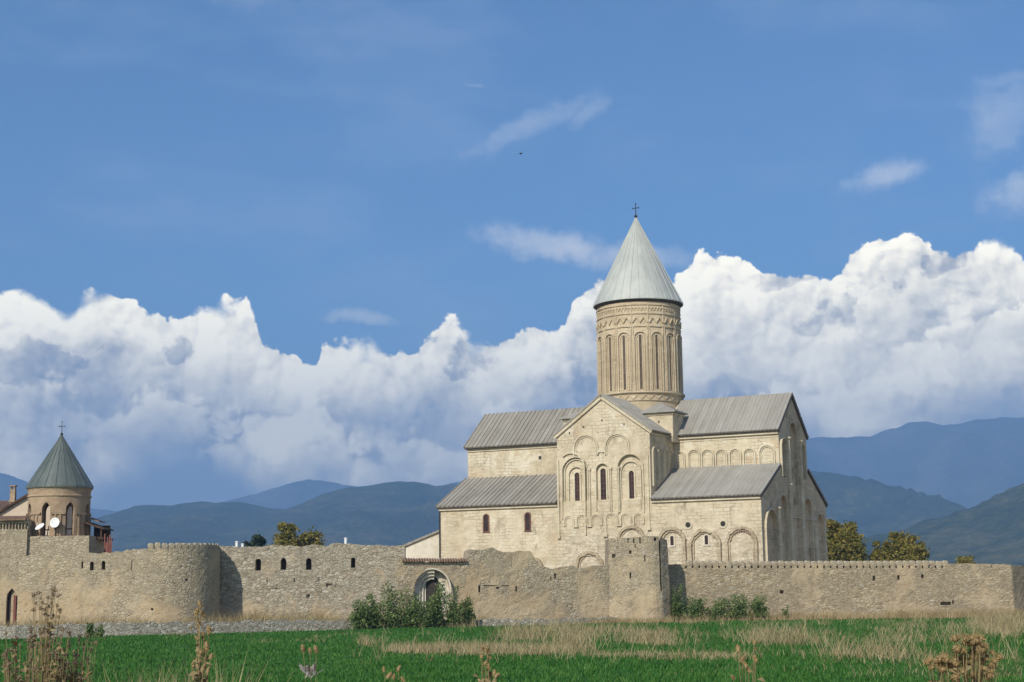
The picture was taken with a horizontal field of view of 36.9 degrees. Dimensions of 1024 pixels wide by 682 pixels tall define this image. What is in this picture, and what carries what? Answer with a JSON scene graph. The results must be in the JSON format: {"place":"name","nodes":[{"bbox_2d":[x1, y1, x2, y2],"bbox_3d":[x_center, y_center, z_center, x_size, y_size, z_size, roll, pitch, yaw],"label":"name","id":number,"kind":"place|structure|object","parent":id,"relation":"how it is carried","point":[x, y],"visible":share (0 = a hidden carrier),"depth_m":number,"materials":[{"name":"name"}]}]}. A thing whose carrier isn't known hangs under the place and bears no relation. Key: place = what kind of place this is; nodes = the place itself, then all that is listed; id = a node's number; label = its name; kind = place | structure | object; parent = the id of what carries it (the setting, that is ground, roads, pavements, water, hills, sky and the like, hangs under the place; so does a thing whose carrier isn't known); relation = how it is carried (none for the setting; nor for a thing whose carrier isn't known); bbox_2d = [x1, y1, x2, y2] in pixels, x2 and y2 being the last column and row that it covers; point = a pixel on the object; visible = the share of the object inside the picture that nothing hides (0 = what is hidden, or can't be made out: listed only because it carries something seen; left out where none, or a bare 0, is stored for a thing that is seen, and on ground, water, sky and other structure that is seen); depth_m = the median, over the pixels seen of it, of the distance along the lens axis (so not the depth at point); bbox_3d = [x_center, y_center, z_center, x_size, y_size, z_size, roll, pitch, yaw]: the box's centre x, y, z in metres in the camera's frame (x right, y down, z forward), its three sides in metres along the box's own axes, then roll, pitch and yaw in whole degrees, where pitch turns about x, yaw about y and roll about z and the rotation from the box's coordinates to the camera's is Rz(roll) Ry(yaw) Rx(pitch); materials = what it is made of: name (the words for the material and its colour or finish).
{"place":"outdoors","nodes":[
{"label":"outdoors","id":0,"kind":"place"},
{"bbox_2d":[0,485,71,534],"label":"house","id":1,"kind":"structure","parent":0,"point":[12,506],"depth_m":157.40,"materials":[{"name":"beige paint"}]},
{"bbox_2d":[104,534,111,552],"bbox_3d":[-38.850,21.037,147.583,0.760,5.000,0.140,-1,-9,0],"label":"timber fence","id":2,"kind":"object","parent":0,"point":[107,547],"visible":0.36,"depth_m":147.75,"materials":[{"name":"brown wood"}]},
{"bbox_2d":[0,417,1023,519],"bbox_3d":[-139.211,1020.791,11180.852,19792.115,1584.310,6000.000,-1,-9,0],"label":"mountain range","id":3,"kind":"structure","parent":0,"point":[970,464],"depth_m":11983.20,"materials":[{"name":"blue"}]},
{"bbox_2d":[0,617,1023,681],"bbox_3d":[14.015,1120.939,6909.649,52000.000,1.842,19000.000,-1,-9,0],"label":"ground","id":4,"kind":"structure","parent":0,"point":[731,635],"depth_m":74.03,"materials":[{"name":"green plant"}]},
{"bbox_2d":[0,515,32,625],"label":"palace wall","id":5,"kind":"structure","parent":4,"relation":"on","point":[15,532],"depth_m":144.78,"materials":[{"name":"stone"}]},
{"bbox_2d":[7,590,11,625],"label":"doorway","id":6,"kind":"structure","parent":5,"relation":"in","point":[9,596],"depth_m":144.37,"materials":[{"name":"black"}]},
{"bbox_2d":[0,631,36,681],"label":"dead weed","id":7,"kind":"object","parent":4,"relation":"on","point":[7,670],"visible":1,"depth_m":8.81,"materials":[{"name":"beige plant"}]},
{"bbox_2d":[31,586,61,681],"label":"thistle plant","id":8,"kind":"object","parent":4,"relation":"on","point":[47,620],"visible":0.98,"depth_m":9.32,"materials":[{"name":"brown plant"}]},
{"bbox_2d":[26,625,70,681],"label":"dead weed","id":9,"kind":"object","parent":4,"relation":"on","point":[56,676],"visible":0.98,"depth_m":9.16,"materials":[{"name":"beige plant"}]},
{"bbox_2d":[10,421,110,625],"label":"bell tower","id":10,"kind":"structure","parent":4,"relation":"on","point":[59,483],"depth_m":147.18,"materials":[{"name":"stone"}]},
{"bbox_2d":[35,523,43,535],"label":"satellite dish","id":11,"kind":"object","parent":10,"relation":"attached to","point":[41,525],"visible":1,"depth_m":145.86,"materials":[{"name":"white metal"}]},
{"bbox_2d":[50,518,59,535],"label":"satellite dish","id":12,"kind":"object","parent":10,"relation":"attached to","point":[54,522],"visible":1,"depth_m":145.86,"materials":[{"name":"white metal"}]},
{"bbox_2d":[83,517,113,540],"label":"balcony","id":13,"kind":"structure","parent":10,"relation":"attached to","point":[100,531],"depth_m":150.67,"materials":[{"name":"wood"}]},
{"bbox_2d":[56,633,90,681],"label":"dead weed","id":14,"kind":"object","parent":4,"relation":"on","point":[72,676],"visible":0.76,"depth_m":9.47,"materials":[{"name":"brown plant"}]},
{"bbox_2d":[17,549,138,624],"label":"curtain wall","id":15,"kind":"structure","parent":4,"relation":"on","point":[85,584],"depth_m":132.86,"materials":[{"name":"beige stone"}]},
{"bbox_2d":[81,639,97,681],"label":"dead weed","id":16,"kind":"object","parent":4,"relation":"on","point":[89,670],"visible":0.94,"depth_m":9.82,"materials":[{"name":"beige plant"}]},
{"bbox_2d":[84,622,95,637],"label":"shrub","id":17,"kind":"object","parent":4,"relation":"on","point":[89,628],"visible":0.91,"depth_m":114.97,"materials":[{"name":"green plant"}]},
{"bbox_2d":[94,624,104,637],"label":"shrub","id":18,"kind":"object","parent":4,"relation":"on","point":[100,632],"visible":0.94,"depth_m":114.92,"materials":[{"name":"green plant"}]},
{"bbox_2d":[130,542,219,622],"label":"bastion","id":19,"kind":"object","parent":4,"relation":"on","point":[174,582],"visible":0.84,"depth_m":132.36,"materials":[{"name":"beige stone"}]},
{"bbox_2d":[68,651,295,681],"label":"bank grass","id":20,"kind":"structure","parent":4,"relation":"on","point":[140,680],"depth_m":11.79,"materials":[{"name":"green plant"}]},
{"bbox_2d":[188,600,212,681],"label":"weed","id":21,"kind":"object","parent":4,"relation":"on","point":[200,670],"visible":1,"depth_m":8.82,"materials":[{"name":"beige plant"}]},
{"bbox_2d":[243,531,268,546],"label":"evergreen tree","id":22,"kind":"object","parent":4,"relation":"on","point":[259,540],"visible":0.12,"depth_m":232.70,"materials":[{"name":"green plant"}]},
{"bbox_2d":[267,521,303,546],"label":"autumn tree","id":23,"kind":"object","parent":4,"relation":"on","point":[287,536],"visible":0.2,"depth_m":247.40,"materials":[{"name":"green plant"}]},
{"bbox_2d":[0,617,613,638],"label":"wall","id":24,"kind":"structure","parent":4,"relation":"on","point":[127,628],"depth_m":124.48,"materials":[{"name":"stone"}]},
{"bbox_2d":[296,523,325,545],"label":"autumn tree","id":25,"kind":"object","parent":4,"relation":"on","point":[310,537],"visible":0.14,"depth_m":248.98,"materials":[{"name":"green plant"}]},
{"bbox_2d":[299,644,323,680],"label":"teasel","id":26,"kind":"object","parent":4,"relation":"on","point":[307,670],"visible":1,"depth_m":8.81,"materials":[{"name":"grey plant"}]},
{"bbox_2d":[219,543,405,621],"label":"curtain wall","id":27,"kind":"structure","parent":4,"relation":"on","point":[337,578],"depth_m":138.72,"materials":[{"name":"beige stone"}]},
{"bbox_2d":[257,559,260,569],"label":"window","id":28,"kind":"structure","parent":27,"relation":"in","point":[258,561],"depth_m":139.69,"materials":[{"name":"black"}]},
{"bbox_2d":[282,558,285,569],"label":"window","id":29,"kind":"structure","parent":27,"relation":"in","point":[284,560],"depth_m":139.69,"materials":[{"name":"black"}]},
{"bbox_2d":[307,558,310,569],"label":"window","id":30,"kind":"structure","parent":27,"relation":"in","point":[309,560],"depth_m":139.69,"materials":[{"name":"black"}]},
{"bbox_2d":[352,558,354,567],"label":"window","id":31,"kind":"structure","parent":27,"relation":"in","point":[353,559],"depth_m":139.69,"materials":[{"name":"black"}]},
{"bbox_2d":[345,599,373,629],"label":"shrub","id":32,"kind":"object","parent":4,"relation":"on","point":[361,613],"visible":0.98,"depth_m":130.16,"materials":[{"name":"green plant"}]},
{"bbox_2d":[359,592,387,628],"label":"shrub","id":33,"kind":"object","parent":4,"relation":"on","point":[376,610],"visible":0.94,"depth_m":131.22,"materials":[{"name":"green plant"}]},
{"bbox_2d":[380,580,405,628],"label":"shrub","id":34,"kind":"object","parent":4,"relation":"on","point":[392,614],"visible":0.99,"depth_m":131.96,"materials":[{"name":"green plant"}]},
{"bbox_2d":[382,665,404,681],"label":"teasel","id":35,"kind":"object","parent":4,"relation":"on","point":[388,675],"visible":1,"depth_m":8.99,"materials":[{"name":"beige plant"}]},
{"bbox_2d":[396,585,422,628],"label":"shrub","id":36,"kind":"object","parent":4,"relation":"on","point":[408,610],"visible":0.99,"depth_m":132.14,"materials":[{"name":"green plant"}]},
{"bbox_2d":[404,530,438,559],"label":"annex","id":37,"kind":"object","parent":4,"relation":"on","point":[426,546],"visible":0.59,"depth_m":202.87,"materials":[{"name":"paint"}]},
{"bbox_2d":[412,597,439,627],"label":"shrub","id":38,"kind":"object","parent":4,"relation":"on","point":[423,617],"visible":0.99,"depth_m":132.21,"materials":[{"name":"green plant"}]},
{"bbox_2d":[427,581,449,627],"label":"shrub","id":39,"kind":"object","parent":4,"relation":"on","point":[438,616],"visible":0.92,"depth_m":133.27,"materials":[{"name":"green plant"}]},
{"bbox_2d":[440,585,467,627],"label":"shrub","id":40,"kind":"object","parent":4,"relation":"on","point":[453,613],"visible":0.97,"depth_m":133.54,"materials":[{"name":"green plant"}]},
{"bbox_2d":[458,596,477,626],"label":"shrub","id":41,"kind":"object","parent":4,"relation":"on","point":[468,612],"visible":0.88,"depth_m":134.83,"materials":[{"name":"green plant"}]},
{"bbox_2d":[473,645,499,681],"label":"teasel","id":42,"kind":"object","parent":4,"relation":"on","point":[488,678],"visible":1,"depth_m":8.62,"materials":[{"name":"beige plant"}]},
{"bbox_2d":[397,547,609,619],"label":"gate wall","id":43,"kind":"structure","parent":4,"relation":"on","point":[497,584],"depth_m":141.70,"materials":[{"name":"white stone"}]},
{"bbox_2d":[0,605,1022,626],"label":"wall foot grass","id":44,"kind":"structure","parent":4,"relation":"on","point":[319,616],"depth_m":142.01,"materials":[{"name":"plant"}]},
{"bbox_2d":[605,536,671,619],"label":"wall tower","id":45,"kind":"structure","parent":4,"relation":"on","point":[639,582],"depth_m":145.03,"materials":[{"name":"beige stone"}]},
{"bbox_2d":[669,583,691,621],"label":"shrub","id":46,"kind":"object","parent":4,"relation":"on","point":[676,605],"visible":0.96,"depth_m":145.73,"materials":[{"name":"green plant"}]},
{"bbox_2d":[683,594,710,620],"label":"shrub","id":47,"kind":"object","parent":4,"relation":"on","point":[696,610],"visible":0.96,"depth_m":145.93,"materials":[{"name":"green plant"}]},
{"bbox_2d":[703,598,735,620],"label":"shrub","id":48,"kind":"object","parent":4,"relation":"on","point":[718,609],"visible":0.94,"depth_m":145.75,"materials":[{"name":"green plant"}]},
{"bbox_2d":[725,592,753,620],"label":"shrub","id":49,"kind":"object","parent":4,"relation":"on","point":[738,610],"visible":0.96,"depth_m":145.98,"materials":[{"name":"green plant"}]},
{"bbox_2d":[731,638,764,681],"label":"teasel","id":50,"kind":"object","parent":4,"relation":"on","point":[743,658],"visible":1,"depth_m":8.71,"materials":[{"name":"beige plant"}]},
{"bbox_2d":[748,592,770,619],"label":"shrub","id":51,"kind":"object","parent":4,"relation":"on","point":[758,608],"visible":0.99,"depth_m":146.44,"materials":[{"name":"green plant"}]},
{"bbox_2d":[782,604,788,619],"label":"shrub","id":52,"kind":"object","parent":4,"relation":"on","point":[786,612],"visible":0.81,"depth_m":147.62,"materials":[{"name":"green plant"}]},
{"bbox_2d":[669,560,1023,617],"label":"curtain wall","id":53,"kind":"structure","parent":4,"relation":"on","point":[848,587],"depth_m":151.44,"materials":[{"name":"beige stone"}]},
{"bbox_2d":[826,518,870,561],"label":"autumn tree","id":54,"kind":"object","parent":4,"relation":"on","point":[844,541],"visible":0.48,"depth_m":221.15,"materials":[{"name":"green plant"}]},
{"bbox_2d":[868,538,898,561],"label":"autumn tree","id":55,"kind":"object","parent":4,"relation":"on","point":[882,553],"visible":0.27,"depth_m":224.78,"materials":[{"name":"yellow plant"}]},
{"bbox_2d":[887,530,930,560],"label":"autumn tree","id":56,"kind":"object","parent":4,"relation":"on","point":[906,548],"visible":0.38,"depth_m":226.37,"materials":[{"name":"green plant"}]},
{"bbox_2d":[923,633,1003,681],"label":"thistle plant","id":57,"kind":"object","parent":4,"relation":"on","point":[977,652],"visible":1,"depth_m":7.42,"materials":[{"name":"beige plant"}]},
{"bbox_2d":[955,555,975,563],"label":"autumn tree","id":58,"kind":"object","parent":4,"relation":"on","point":[960,559],"visible":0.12,"depth_m":236.47,"materials":[{"name":"green plant"}]},
{"bbox_2d":[0,0,1023,510],"label":"sky","id":59,"kind":"structure","parent":0,"point":[248,247],"materials":[{"name":"blue"}]},
{"bbox_2d":[90,471,966,551],"bbox_3d":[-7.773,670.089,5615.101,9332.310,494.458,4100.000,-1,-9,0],"label":"mountain","id":60,"kind":"structure","parent":0,"point":[394,513],"depth_m":5303.00,"materials":[{"name":"blue"}]},
{"bbox_2d":[92,604,1023,680],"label":"dry field grass","id":61,"kind":"structure","parent":0,"point":[1003,625],"depth_m":85.50,"materials":[{"name":"beige plant"}]},
{"bbox_2d":[435,203,827,568],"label":"cathedral","id":62,"kind":"structure","parent":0,"point":[638,446],"depth_m":195.29,"materials":[{"name":"stone"}]},
{"bbox_2d":[482,514,489,532],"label":"window","id":63,"kind":"structure","parent":62,"relation":"in","point":[486,527],"depth_m":198.78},
{"bbox_2d":[524,512,531,531],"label":"window","id":64,"kind":"structure","parent":62,"relation":"in","point":[527,516],"depth_m":196.03,"materials":[{"name":"brown"}]},
{"bbox_2d":[573,471,581,500],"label":"window","id":65,"kind":"structure","parent":62,"relation":"in","point":[577,491],"depth_m":193.75,"materials":[{"name":"stone"}]},
{"bbox_2d":[596,338,598,394],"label":"window","id":66,"kind":"structure","parent":62,"relation":"in","point":[596,338],"depth_m":206.47,"materials":[{"name":"beige stone"}]},
{"bbox_2d":[598,336,604,393],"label":"window","id":67,"kind":"structure","parent":62,"relation":"in","point":[601,388],"depth_m":205.19,"materials":[{"name":"beige stone"}]},
{"bbox_2d":[599,467,607,499],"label":"window","id":68,"kind":"structure","parent":62,"relation":"in","point":[603,472],"depth_m":192.15,"materials":[{"name":"stone"}]},
{"bbox_2d":[605,333,615,392],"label":"window","id":69,"kind":"structure","parent":62,"relation":"in","point":[610,375],"depth_m":203.25,"materials":[{"name":"beige stone"}]},
{"bbox_2d":[617,331,630,391],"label":"window","id":70,"kind":"structure","parent":62,"relation":"in","point":[622,373],"depth_m":201.91,"materials":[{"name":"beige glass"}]},
{"bbox_2d":[627,469,635,498],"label":"window","id":71,"kind":"structure","parent":62,"relation":"in","point":[631,474],"depth_m":190.42,"materials":[{"name":"stone"}]},
{"bbox_2d":[633,330,648,389],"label":"window","id":72,"kind":"structure","parent":62,"relation":"in","point":[640,338],"depth_m":201.37,"materials":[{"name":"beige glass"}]},
{"bbox_2d":[650,331,663,390],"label":"window","id":73,"kind":"structure","parent":62,"relation":"in","point":[659,373],"depth_m":201.71,"materials":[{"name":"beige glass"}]},
{"bbox_2d":[665,332,676,391],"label":"window","id":74,"kind":"structure","parent":62,"relation":"in","point":[669,340],"depth_m":202.80,"materials":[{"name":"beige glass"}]},
{"bbox_2d":[669,535,675,546],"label":"window","id":75,"kind":"structure","parent":62,"relation":"in","point":[671,538],"depth_m":186.74,"materials":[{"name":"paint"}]},
{"bbox_2d":[676,334,682,392],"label":"window","id":76,"kind":"structure","parent":62,"relation":"in","point":[678,339],"depth_m":204.59,"materials":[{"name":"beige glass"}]},
{"bbox_2d":[684,521,691,528],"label":"round window","id":77,"kind":"structure","parent":62,"relation":"in","point":[687,524],"depth_m":186.08,"materials":[{"name":"stone"}]},
{"bbox_2d":[703,534,709,545],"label":"window","id":78,"kind":"structure","parent":62,"relation":"in","point":[706,539],"depth_m":184.76,"materials":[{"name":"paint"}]},
{"bbox_2d":[719,519,726,527],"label":"round window","id":79,"kind":"structure","parent":62,"relation":"in","point":[722,523],"depth_m":184.07,"materials":[{"name":"stone"}]},
{"bbox_2d":[862,483,1023,565],"bbox_3d":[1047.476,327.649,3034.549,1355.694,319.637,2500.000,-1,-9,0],"label":"foothill","id":80,"kind":"structure","parent":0,"point":[990,530],"depth_m":2993.88,"materials":[{"name":"blue"}]}
]}

